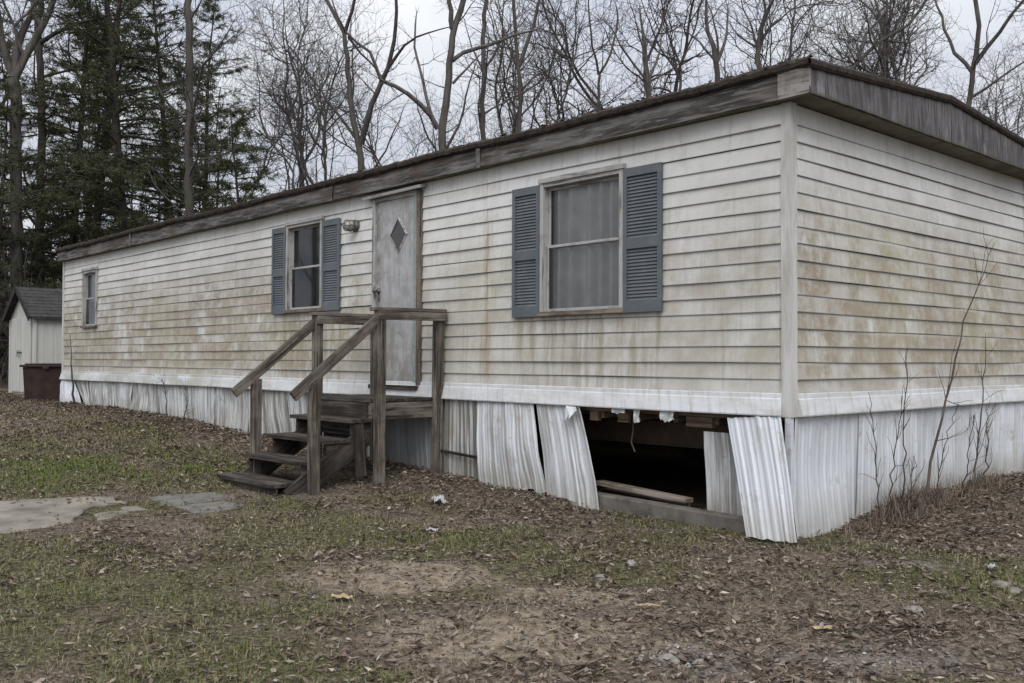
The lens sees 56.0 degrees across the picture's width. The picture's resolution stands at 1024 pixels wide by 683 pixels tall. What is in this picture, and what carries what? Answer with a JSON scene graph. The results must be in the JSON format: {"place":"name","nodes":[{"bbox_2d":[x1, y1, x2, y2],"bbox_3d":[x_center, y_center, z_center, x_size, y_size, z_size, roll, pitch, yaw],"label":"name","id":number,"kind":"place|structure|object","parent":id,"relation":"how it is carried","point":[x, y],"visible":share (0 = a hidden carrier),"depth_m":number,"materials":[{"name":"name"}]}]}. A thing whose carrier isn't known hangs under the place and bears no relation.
{"place":"outdoors","nodes":[
{"label":"outdoors","id":0,"kind":"place"},
{"bbox_2d":[0,496,126,533],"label":"path","id":1,"kind":"structure","parent":0,"point":[38,514],"depth_m":8.08,"materials":[{"name":"concrete"}]},
{"bbox_2d":[94,506,143,520],"bbox_3d":[-3.338,1.484,8.155,0.487,0.099,0.407,1,-1,-42],"label":"paving stone","id":2,"kind":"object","parent":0,"point":[103,516],"depth_m":8.12,"materials":[{"name":"stone"}]},
{"bbox_2d":[0,371,1023,682],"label":"ground","id":3,"kind":"structure","parent":0,"point":[658,467],"depth_m":5.73,"materials":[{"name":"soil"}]},
{"bbox_2d":[0,220,59,387],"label":"undergrowth","id":4,"kind":"object","parent":3,"relation":"on","point":[4,339],"visible":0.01,"depth_m":25.07,"materials":[{"name":"brown plant"}]},
{"bbox_2d":[0,0,61,382],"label":"bare tree","id":5,"kind":"object","parent":3,"relation":"on","point":[15,63],"visible":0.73,"depth_m":27.07,"materials":[{"name":"brown plant"}]},
{"bbox_2d":[1,286,61,394],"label":"garden shed","id":6,"kind":"structure","parent":3,"relation":"on","point":[33,316],"depth_m":21.88,"materials":[{"name":"white paint"}]},
{"bbox_2d":[11,318,20,391],"bbox_3d":[-11.559,0.313,22.388,0.081,1.700,0.720,1,-1,-42],"label":"door","id":7,"kind":"structure","parent":6,"relation":"in","point":[15,323],"depth_m":22.36,"materials":[{"name":"white paint"}]},
{"bbox_2d":[19,317,31,391],"bbox_3d":[-11.046,0.304,21.827,0.081,1.700,0.720,1,-1,-42],"label":"door","id":8,"kind":"structure","parent":6,"relation":"in","point":[26,326],"depth_m":21.84,"materials":[{"name":"white paint"}]},
{"bbox_2d":[0,233,62,362],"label":"evergreen bush","id":9,"kind":"object","parent":3,"relation":"on","point":[37,250],"visible":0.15,"depth_m":27.27,"materials":[{"name":"green plant"}]},
{"bbox_2d":[0,77,67,382],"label":"pine tree","id":10,"kind":"object","parent":3,"relation":"on","point":[5,235],"visible":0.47,"depth_m":26.78,"materials":[{"name":"green plant"}]},
{"bbox_2d":[0,0,76,149],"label":"bare tree","id":11,"kind":"object","parent":3,"relation":"on","point":[25,70],"visible":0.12,"depth_m":40.28,"materials":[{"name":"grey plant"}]},
{"bbox_2d":[19,363,61,400],"bbox_3d":[-9.736,0.870,20.654,1.220,0.800,0.925,0,-1,6],"label":"storage bin","id":12,"kind":"object","parent":3,"relation":"on","point":[41,381],"visible":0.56,"depth_m":20.29,"materials":[{"name":"brown plastic"}]},
{"bbox_2d":[0,0,100,318],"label":"pine tree","id":13,"kind":"object","parent":3,"relation":"on","point":[10,46],"visible":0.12,"depth_m":29.62,"materials":[{"name":"green plant"}]},
{"bbox_2d":[0,0,105,225],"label":"bare tree","id":14,"kind":"object","parent":3,"relation":"on","point":[3,101],"visible":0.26,"depth_m":32.95,"materials":[{"name":"grey plant"}]},
{"bbox_2d":[0,0,118,286],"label":"bare tree","id":15,"kind":"object","parent":3,"relation":"on","point":[38,50],"visible":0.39,"depth_m":28.96,"materials":[{"name":"grey plant"}]},
{"bbox_2d":[69,337,75,402],"bbox_3d":[-8.393,0.529,18.389,0.249,1.381,0.417,0,-1,-6],"label":"dead vine","id":16,"kind":"object","parent":3,"relation":"on","point":[72,395],"visible":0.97,"depth_m":18.34,"materials":[{"name":"brown plant"}]},
{"bbox_2d":[0,0,176,378],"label":"pine tree","id":17,"kind":"object","parent":3,"relation":"on","point":[70,224],"visible":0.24,"depth_m":28.75,"materials":[{"name":"green plant"}]},
{"bbox_2d":[22,35,182,226],"bbox_3d":[-16.017,-5.902,40.474,6.249,14.634,9.997,-1,-1,35],"label":"bare tree","id":18,"kind":"object","parent":3,"relation":"on","point":[131,205],"visible":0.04,"depth_m":39.37,"materials":[{"name":"grey plant"}]},
{"bbox_2d":[1,0,221,288],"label":"pine tree","id":19,"kind":"object","parent":3,"relation":"on","point":[102,219],"visible":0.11,"depth_m":34.33,"materials":[{"name":"green plant"}]},
{"bbox_2d":[0,0,240,358],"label":"pine tree","id":20,"kind":"object","parent":3,"relation":"on","point":[118,188],"visible":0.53,"depth_m":27.30,"materials":[{"name":"green plant"}]},
{"bbox_2d":[29,0,236,263],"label":"bare tree","id":21,"kind":"object","parent":3,"relation":"on","point":[69,38],"visible":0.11,"depth_m":37.67,"materials":[{"name":"grey plant"}]},
{"bbox_2d":[33,0,278,285],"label":"pine tree","id":22,"kind":"object","parent":3,"relation":"on","point":[159,71],"visible":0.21,"depth_m":31.31,"materials":[{"name":"green plant"}]},
{"bbox_2d":[149,370,169,415],"bbox_3d":[-5.577,0.814,15.250,0.419,0.818,0.313,0,-1,6],"label":"dead vine","id":23,"kind":"object","parent":3,"relation":"on","point":[163,390],"visible":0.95,"depth_m":15.22,"materials":[{"name":"brown plant"}]},
{"bbox_2d":[138,152,196,219],"bbox_3d":[-9.822,-2.013,28.673,4.327,7.466,4.087,0,-1,0],"label":"pine tree","id":24,"kind":"object","parent":3,"relation":"on","point":[178,213],"visible":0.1,"depth_m":28.75,"materials":[{"name":"green plant"}]},
{"bbox_2d":[61,0,305,219],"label":"pine tree","id":25,"kind":"object","parent":3,"relation":"on","point":[201,122],"visible":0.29,"depth_m":32.46,"materials":[{"name":"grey plant"}]},
{"bbox_2d":[179,380,189,417],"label":"dead vine","id":26,"kind":"object","parent":3,"relation":"on","point":[186,398],"visible":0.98,"depth_m":14.61,"materials":[{"name":"brown plant"}]},
{"bbox_2d":[129,0,246,215],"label":"bare tree","id":27,"kind":"object","parent":3,"relation":"on","point":[190,119],"visible":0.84,"depth_m":24.96,"materials":[{"name":"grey plant"}]},
{"bbox_2d":[148,492,231,505],"bbox_3d":[-2.938,1.459,8.825,0.637,0.081,0.570,1,-1,-42],"label":"paving stone","id":28,"kind":"object","parent":3,"relation":"on","point":[175,499],"visible":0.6,"depth_m":8.79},
{"bbox_2d":[115,0,294,214],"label":"pine tree","id":29,"kind":"object","parent":3,"relation":"on","point":[209,48],"visible":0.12,"depth_m":34.41,"materials":[{"name":"green plant"}]},
{"bbox_2d":[173,501,243,514],"bbox_3d":[-2.599,1.464,8.406,0.533,0.076,0.481,1,-1,-42],"label":"paving stone","id":30,"kind":"object","parent":3,"relation":"on","point":[212,506],"visible":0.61,"depth_m":8.36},
{"bbox_2d":[193,105,279,211],"bbox_3d":[-7.291,-2.424,26.148,3.500,8.032,3.440,0,-1,6],"label":"pine tree","id":31,"kind":"object","parent":3,"relation":"on","point":[225,165],"visible":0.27,"depth_m":26.07,"materials":[{"name":"green plant"}]},
{"bbox_2d":[195,1,358,188],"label":"bare tree","id":32,"kind":"object","parent":3,"relation":"on","point":[284,156],"visible":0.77,"depth_m":39.37,"materials":[{"name":"brown plant"}]},
{"bbox_2d":[233,85,326,200],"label":"bare tree","id":33,"kind":"object","parent":3,"relation":"on","point":[285,165],"visible":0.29,"depth_m":45.79,"materials":[{"name":"grey plant"}]},
{"bbox_2d":[223,0,382,188],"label":"bare tree","id":34,"kind":"object","parent":3,"relation":"on","point":[318,134],"visible":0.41,"depth_m":46.01,"materials":[{"name":"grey plant"}]},
{"bbox_2d":[215,0,406,183],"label":"bare tree","id":35,"kind":"object","parent":3,"relation":"on","point":[325,144],"visible":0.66,"depth_m":43.15,"materials":[{"name":"brown plant"}]},
{"bbox_2d":[217,307,446,495],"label":"porch steps","id":36,"kind":"structure","parent":3,"relation":"on","point":[348,426],"depth_m":9.71,"materials":[{"name":"brown wood"}]},
{"bbox_2d":[331,593,352,598],"bbox_3d":[-0.974,1.457,5.509,0.132,0.028,0.055,0,-1,4],"label":"scrap","id":37,"kind":"object","parent":3,"relation":"on","point":[343,595],"visible":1,"depth_m":5.49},
{"bbox_2d":[291,28,401,165],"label":"bare tree","id":38,"kind":"object","parent":3,"relation":"on","point":[369,136],"visible":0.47,"depth_m":44.36,"materials":[{"name":"brown plant"}]},
{"bbox_2d":[280,0,465,170],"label":"bare tree","id":39,"kind":"object","parent":3,"relation":"on","point":[359,139],"visible":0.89,"depth_m":27.14,"materials":[{"name":"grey plant"}]},
{"bbox_2d":[289,48,491,184],"bbox_3d":[-4.520,-4.464,35.248,7.964,11.658,4.978,0,-1,18],"label":"bare tree","id":40,"kind":"object","parent":3,"relation":"on","point":[412,152],"visible":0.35,"depth_m":34.44,"materials":[{"name":"brown plant"}]},
{"bbox_2d":[323,0,550,159],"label":"bare tree","id":41,"kind":"object","parent":3,"relation":"on","point":[450,60],"visible":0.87,"depth_m":25.18,"materials":[{"name":"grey plant"}]},
{"bbox_2d":[432,494,445,502],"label":"litter","id":42,"kind":"object","parent":3,"relation":"on","point":[440,498],"visible":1,"depth_m":8.45,"materials":[{"name":"paper"}]},
{"bbox_2d":[435,0,553,140],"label":"bare tree","id":43,"kind":"object","parent":3,"relation":"on","point":[483,65],"visible":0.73,"depth_m":26.85,"materials":[{"name":"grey plant"}]},
{"bbox_2d":[409,5,594,151],"bbox_3d":[-0.690,-5.650,38.986,8.127,14.014,12.088,0,-1,-10],"label":"bare tree","id":44,"kind":"object","parent":3,"relation":"on","point":[505,119],"visible":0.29,"depth_m":39.73,"materials":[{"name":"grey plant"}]},
{"bbox_2d":[468,65,543,138],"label":"bare tree","id":45,"kind":"object","parent":3,"relation":"on","point":[501,114],"visible":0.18,"depth_m":51.91,"materials":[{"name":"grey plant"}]},
{"bbox_2d":[435,0,587,134],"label":"bare tree","id":46,"kind":"object","parent":3,"relation":"on","point":[502,80],"visible":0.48,"depth_m":42.19,"materials":[{"name":"brown plant"}]},
{"bbox_2d":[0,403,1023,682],"bbox_3d":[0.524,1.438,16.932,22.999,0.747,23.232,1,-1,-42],"label":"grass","id":47,"kind":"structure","parent":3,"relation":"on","point":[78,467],"depth_m":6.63,"materials":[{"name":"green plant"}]},
{"bbox_2d":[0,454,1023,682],"bbox_3d":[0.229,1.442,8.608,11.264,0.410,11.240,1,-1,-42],"label":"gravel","id":48,"kind":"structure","parent":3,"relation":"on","point":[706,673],"depth_m":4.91,"materials":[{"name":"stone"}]},
{"bbox_2d":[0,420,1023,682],"bbox_3d":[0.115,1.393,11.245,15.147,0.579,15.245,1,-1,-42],"label":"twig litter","id":49,"kind":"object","parent":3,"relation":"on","point":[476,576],"visible":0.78,"depth_m":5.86,"materials":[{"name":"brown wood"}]},
{"bbox_2d":[0,51,1023,325],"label":"woods","id":50,"kind":"object","parent":3,"relation":"on","point":[376,155],"visible":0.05,"depth_m":51.09,"materials":[{"name":"brown plant"}]},
{"bbox_2d":[0,390,1023,682],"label":"fallen leaves","id":51,"kind":"object","parent":3,"relation":"on","point":[806,674],"depth_m":6.01,"materials":[{"name":"brown plant"}]},
{"bbox_2d":[477,0,576,132],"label":"bare tree","id":52,"kind":"object","parent":3,"relation":"on","point":[519,62],"visible":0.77,"depth_m":28.09,"materials":[{"name":"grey plant"}]},
{"bbox_2d":[466,0,605,108],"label":"bare tree","id":53,"kind":"object","parent":3,"relation":"on","point":[569,57],"visible":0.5,"depth_m":36.97,"materials":[{"name":"grey plant"}]},
{"bbox_2d":[55,55,1023,538],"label":"mobile home","id":54,"kind":"object","parent":3,"relation":"on","point":[799,241],"visible":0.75,"depth_m":8.89,"materials":[{"name":"plastic"}]},
{"bbox_2d":[80,266,98,327],"bbox_3d":[-7.895,-0.817,18.063,0.125,1.122,0.795,1,-1,-42],"label":"window","id":55,"kind":"structure","parent":54,"relation":"in","point":[86,272],"depth_m":18.27,"materials":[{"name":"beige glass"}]},
{"bbox_2d":[90,275,94,301],"bbox_3d":[-7.797,-1.046,18.159,0.112,0.580,0.740,1,-1,-42],"label":"curtain","id":56,"kind":"object","parent":54,"relation":"hanging from","point":[92,291],"visible":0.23,"depth_m":18.34,"materials":[{"name":"white fabric"}]},
{"bbox_2d":[283,215,324,312],"bbox_3d":[-2.634,-0.967,12.304,0.125,1.187,0.922,1,-1,-42],"label":"window","id":57,"kind":"structure","parent":54,"relation":"in","point":[316,221],"depth_m":12.57,"materials":[{"name":"white plastic"}]},
{"bbox_2d":[372,196,413,380],"bbox_3d":[-1.328,-0.560,10.823,0.118,2.083,0.730,1,-1,-42],"label":"door","id":58,"kind":"structure","parent":54,"relation":"in","point":[395,218],"depth_m":10.81,"materials":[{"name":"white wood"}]},
{"bbox_2d":[64,56,806,246],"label":"roof leaves","id":59,"kind":"object","parent":54,"relation":"on","point":[549,122],"visible":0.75,"depth_m":8.88,"materials":[{"name":"brown plant"}]},
{"bbox_2d":[537,163,625,316],"bbox_3d":[0.638,-0.887,8.719,0.125,1.294,1.062,1,-1,-42],"label":"window","id":60,"kind":"structure","parent":54,"relation":"in","point":[611,172],"depth_m":8.84,"materials":[{"name":"white plastic"}]},
{"bbox_2d":[553,179,618,308],"bbox_3d":[0.727,-0.866,8.795,0.108,1.240,0.980,1,-1,-42],"label":"curtain","id":61,"kind":"object","parent":54,"relation":"hanging from","point":[586,276],"visible":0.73,"depth_m":8.88,"materials":[{"name":"white fabric"}]},
{"bbox_2d":[476,0,666,128],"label":"bare tree","id":62,"kind":"object","parent":3,"relation":"on","point":[557,100],"visible":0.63,"depth_m":34.99,"materials":[{"name":"brown plant"}]},
{"bbox_2d":[488,0,658,135],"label":"bare tree","id":63,"kind":"object","parent":3,"relation":"on","point":[597,108],"visible":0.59,"depth_m":30.15,"materials":[{"name":"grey plant"}]},
{"bbox_2d":[595,574,605,579],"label":"rock","id":64,"kind":"object","parent":3,"relation":"on","point":[600,575],"visible":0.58,"depth_m":5.90,"materials":[{"name":"stone"}]},
{"bbox_2d":[627,559,638,566],"bbox_3d":[0.780,1.444,6.241,0.080,0.060,0.102,0,-1,-11],"label":"rock","id":65,"kind":"object","parent":3,"relation":"on","point":[631,562],"visible":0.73,"depth_m":6.21,"materials":[{"name":"stone"}]},
{"bbox_2d":[636,654,645,661],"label":"rock","id":66,"kind":"object","parent":3,"relation":"on","point":[639,657],"visible":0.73,"depth_m":4.36,"materials":[{"name":"stone"}]},
{"bbox_2d":[601,488,686,505],"bbox_3d":[1.155,1.386,8.527,0.130,0.080,0.902,1,-1,-40],"label":"plank","id":67,"kind":"object","parent":3,"relation":"on","point":[620,492],"visible":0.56,"depth_m":8.53,"materials":[{"name":"brown wood"}]},
{"bbox_2d":[596,480,692,502],"bbox_3d":[1.126,1.298,8.353,0.110,0.088,1.042,1,-1,-41],"label":"plank","id":68,"kind":"object","parent":3,"relation":"on","point":[647,492],"visible":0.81,"depth_m":8.28,"materials":[{"name":"wood"}]},
{"bbox_2d":[635,603,659,607],"bbox_3d":[0.736,1.435,5.234,0.136,0.024,0.016,0,-1,4],"label":"stick","id":69,"kind":"object","parent":3,"relation":"on","point":[646,604],"visible":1,"depth_m":5.23,"materials":[{"name":"beige wood"}]},
{"bbox_2d":[597,0,704,101],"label":"bare tree","id":70,"kind":"object","parent":3,"relation":"on","point":[647,76],"visible":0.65,"depth_m":31.21,"materials":[{"name":"grey plant"}]},
{"bbox_2d":[572,0,742,101],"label":"bare tree","id":71,"kind":"object","parent":3,"relation":"on","point":[671,60],"visible":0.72,"depth_m":35.75,"materials":[{"name":"brown plant"}]},
{"bbox_2d":[657,653,680,664],"bbox_3d":[0.707,1.443,4.352,0.116,0.063,0.082,0,-1,31],"label":"rock","id":72,"kind":"object","parent":3,"relation":"on","point":[671,657],"visible":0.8,"depth_m":4.33,"materials":[{"name":"stone"}]},
{"bbox_2d":[597,492,745,533],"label":"timber sill","id":73,"kind":"structure","parent":3,"relation":"on","point":[674,512],"depth_m":7.80,"materials":[{"name":"wood"}]},
{"bbox_2d":[692,658,707,668],"bbox_3d":[0.841,1.447,4.310,0.072,0.052,0.085,0,-1,22],"label":"rock","id":74,"kind":"object","parent":3,"relation":"on","point":[698,660],"visible":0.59,"depth_m":4.30,"materials":[{"name":"stone"}]},
{"bbox_2d":[669,55,744,85],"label":"bare tree","id":75,"kind":"object","parent":3,"relation":"on","point":[708,77],"visible":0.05,"depth_m":43.62,"materials":[{"name":"brown plant"}]},
{"bbox_2d":[672,0,744,81],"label":"bare tree","id":76,"kind":"object","parent":3,"relation":"on","point":[715,55],"visible":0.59,"depth_m":30.28,"materials":[{"name":"grey plant"}]},
{"bbox_2d":[704,431,742,515],"bbox_3d":[1.681,1.062,7.590,0.034,0.685,0.400,1,-1,-42],"label":"metal panel","id":77,"kind":"object","parent":3,"relation":"on","point":[723,492],"visible":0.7,"depth_m":7.62,"materials":[{"name":"white metal"}]},
{"bbox_2d":[727,416,796,542],"bbox_3d":[1.832,0.994,7.101,0.236,0.879,0.771,1,-1,-40],"label":"metal panel","id":78,"kind":"object","parent":3,"relation":"on","point":[759,453],"visible":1,"depth_m":7.09,"materials":[{"name":"white metal"}]},
{"bbox_2d":[719,0,809,68],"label":"bare tree","id":79,"kind":"object","parent":3,"relation":"on","point":[760,40],"visible":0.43,"depth_m":29.04,"materials":[{"name":"grey plant"}]},
{"bbox_2d":[683,0,918,81],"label":"bare tree","id":80,"kind":"object","parent":3,"relation":"on","point":[754,39],"visible":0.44,"depth_m":37.79,"materials":[{"name":"brown plant"}]},
{"bbox_2d":[723,0,941,86],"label":"bare tree","id":81,"kind":"object","parent":3,"relation":"on","point":[806,48],"visible":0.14,"depth_m":34.33,"materials":[{"name":"brown plant"}]},
{"bbox_2d":[765,0,961,84],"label":"bare tree","id":82,"kind":"object","parent":3,"relation":"on","point":[884,27],"visible":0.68,"depth_m":30.91,"materials":[{"name":"brown plant"}]},
{"bbox_2d":[810,23,919,71],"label":"bare tree","id":83,"kind":"object","parent":3,"relation":"on","point":[864,50],"visible":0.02,"depth_m":43.44,"materials":[{"name":"brown plant"}]},
{"bbox_2d":[859,392,882,521],"bbox_3d":[2.832,0.922,7.557,0.174,1.044,0.200,0,-1,29],"label":"dead weed","id":84,"kind":"object","parent":3,"relation":"on","point":[873,430],"visible":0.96,"depth_m":7.53,"materials":[{"name":"brown plant"}]},
{"bbox_2d":[795,0,959,88],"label":"bare tree","id":85,"kind":"object","parent":3,"relation":"on","point":[887,62],"visible":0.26,"depth_m":35.58,"materials":[{"name":"brown plant"}]},
{"bbox_2d":[810,0,963,80],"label":"bare tree","id":86,"kind":"object","parent":3,"relation":"on","point":[884,39],"visible":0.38,"depth_m":30.17,"materials":[{"name":"grey plant"}]},
{"bbox_2d":[887,386,909,516],"bbox_3d":[3.087,0.885,7.572,0.216,1.066,0.164,0,-1,-15],"label":"dead weed","id":87,"kind":"object","parent":3,"relation":"on","point":[897,437],"visible":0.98,"depth_m":7.60,"materials":[{"name":"brown plant"}]},
{"bbox_2d":[899,348,919,507],"bbox_3d":[3.100,0.714,7.610,0.227,1.335,0.154,1,-1,-42],"label":"dead weed","id":88,"kind":"object","parent":3,"relation":"on","point":[906,423],"visible":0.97,"depth_m":7.65,"materials":[{"name":"brown plant"}]},
{"bbox_2d":[905,606,923,612],"bbox_3d":[2.108,1.414,5.046,0.092,0.058,0.076,0,-1,13],"label":"rock","id":89,"kind":"object","parent":3,"relation":"on","point":[914,609],"visible":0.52,"depth_m":5.03,"materials":[{"name":"stone"}]},
{"bbox_2d":[907,455,929,518],"bbox_3d":[3.146,1.142,7.478,0.142,0.548,0.219,0,-1,10],"label":"dead weed","id":90,"kind":"object","parent":3,"relation":"on","point":[913,485],"visible":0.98,"depth_m":7.51,"materials":[{"name":"brown plant"}]},
{"bbox_2d":[836,465,1023,542],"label":"weeds","id":91,"kind":"object","parent":3,"relation":"on","point":[896,504],"visible":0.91,"depth_m":7.83,"materials":[{"name":"brown plant"}]},
{"bbox_2d":[936,404,960,491],"bbox_3d":[3.677,0.931,8.172,0.305,0.858,0.199,1,-1,-42],"label":"dead weed","id":92,"kind":"object","parent":3,"relation":"on","point":[942,460],"visible":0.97,"depth_m":8.17,"materials":[{"name":"brown plant"}]},
{"bbox_2d":[924,231,996,499],"bbox_3d":[4.009,0.151,8.508,1.603,2.496,0.254,1,-1,-42],"label":"sapling","id":93,"kind":"object","parent":3,"relation":"on","point":[936,439],"visible":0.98,"depth_m":8.37,"materials":[{"name":"brown plant"}]},
{"bbox_2d":[908,0,1023,134],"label":"bare tree","id":94,"kind":"object","parent":3,"relation":"on","point":[976,59],"visible":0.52,"depth_m":24.17,"materials":[{"name":"grey plant"}]},
{"bbox_2d":[914,9,1023,134],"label":"bare tree","id":95,"kind":"object","parent":3,"relation":"on","point":[987,104],"visible":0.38,"depth_m":38.65,"materials":[{"name":"brown plant"}]},
{"bbox_2d":[962,413,989,489],"bbox_3d":[3.988,0.983,8.365,0.324,0.762,0.219,1,-1,-42],"label":"dead weed","id":96,"kind":"object","parent":3,"relation":"on","point":[967,474],"visible":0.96,"depth_m":8.40,"materials":[{"name":"brown plant"}]},
{"bbox_2d":[971,332,1005,484],"bbox_3d":[4.360,0.647,8.825,0.240,1.466,0.375,-1,-1,37],"label":"sapling","id":97,"kind":"object","parent":3,"relation":"on","point":[978,440],"visible":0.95,"depth_m":8.81,"materials":[{"name":"brown plant"}]},
{"bbox_2d":[981,393,1001,484],"bbox_3d":[4.444,0.934,8.914,0.317,0.909,0.150,1,-1,-42],"label":"sapling","id":98,"kind":"object","parent":3,"relation":"on","point":[988,442],"visible":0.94,"depth_m":8.91,"materials":[{"name":"brown plant"}]},
{"bbox_2d":[985,563,999,567],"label":"litter","id":99,"kind":"object","parent":3,"relation":"on","point":[991,565],"visible":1,"depth_m":6.14,"materials":[{"name":"paper"}]},
{"bbox_2d":[969,33,1023,134],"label":"bare tree","id":100,"kind":"object","parent":3,"relation":"on","point":[1000,121],"visible":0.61,"depth_m":42.93,"materials":[{"name":"brown plant"}]},
{"bbox_2d":[990,580,1012,587],"bbox_3d":[2.885,1.440,5.675,0.125,0.069,0.089,0,-1,-9],"label":"rock","id":101,"kind":"object","parent":3,"relation":"on","point":[1000,583],"visible":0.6,"depth_m":5.65,"materials":[{"name":"grey stone"}]},
{"bbox_2d":[990,0,1023,24],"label":"bare tree","id":102,"kind":"object","parent":3,"relation":"on","point":[1011,11],"visible":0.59,"depth_m":34.93,"materials":[{"name":"grey plant"}]},
{"bbox_2d":[1003,11,1023,109],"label":"bare tree","id":103,"kind":"object","parent":3,"relation":"on","point":[1018,60],"visible":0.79,"depth_m":29.27,"materials":[{"name":"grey plant"}]},
{"bbox_2d":[1009,586,1022,593],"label":"rock","id":104,"kind":"object","parent":3,"relation":"on","point":[1012,589],"visible":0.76,"depth_m":5.54,"materials":[{"name":"grey stone"}]},
{"bbox_2d":[0,0,1023,302],"label":"sky","id":105,"kind":"structure","parent":0,"point":[427,20],"materials":[{"name":"white"}]}
]}

